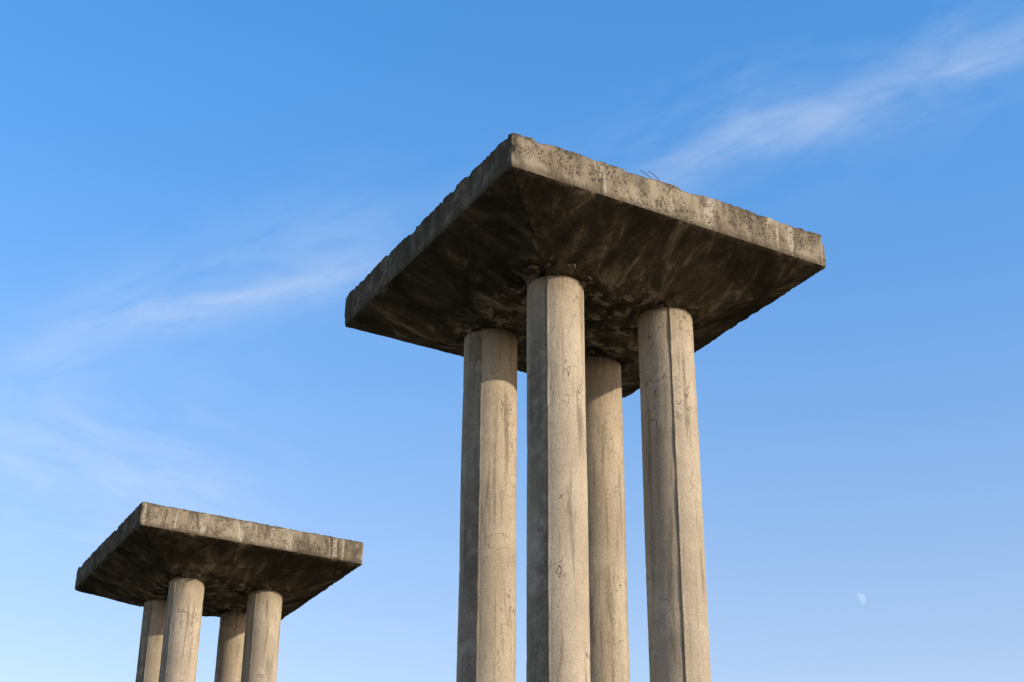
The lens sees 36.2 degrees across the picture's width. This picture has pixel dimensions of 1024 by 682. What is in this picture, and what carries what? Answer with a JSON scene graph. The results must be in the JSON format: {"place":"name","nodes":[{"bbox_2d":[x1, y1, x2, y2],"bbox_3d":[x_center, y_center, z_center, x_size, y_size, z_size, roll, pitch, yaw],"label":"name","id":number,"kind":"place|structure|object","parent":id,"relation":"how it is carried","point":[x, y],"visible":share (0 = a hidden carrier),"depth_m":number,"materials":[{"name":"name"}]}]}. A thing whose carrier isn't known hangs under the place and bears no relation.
{"place":"outdoors","nodes":[
{"label":"outdoors","id":0,"kind":"place"},
{"bbox_2d":[0,0,1023,681],"label":"sky","id":1,"kind":"structure","parent":0,"point":[195,195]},
{"bbox_3d":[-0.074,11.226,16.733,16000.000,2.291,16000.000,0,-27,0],"label":"ground","id":2,"kind":"structure","parent":0,"visible":0},
{"bbox_2d":[75,502,362,681],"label":"concrete pillar monument","id":3,"kind":"object","parent":2,"relation":"on","point":[177,574],"visible":1,"depth_m":30.94,"materials":[{"name":"grey concrete"}]},
{"bbox_2d":[345,133,825,681],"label":"concrete pillar monument","id":4,"kind":"object","parent":2,"relation":"on","point":[585,295],"visible":1,"depth_m":19.02,"materials":[{"name":"concrete"}]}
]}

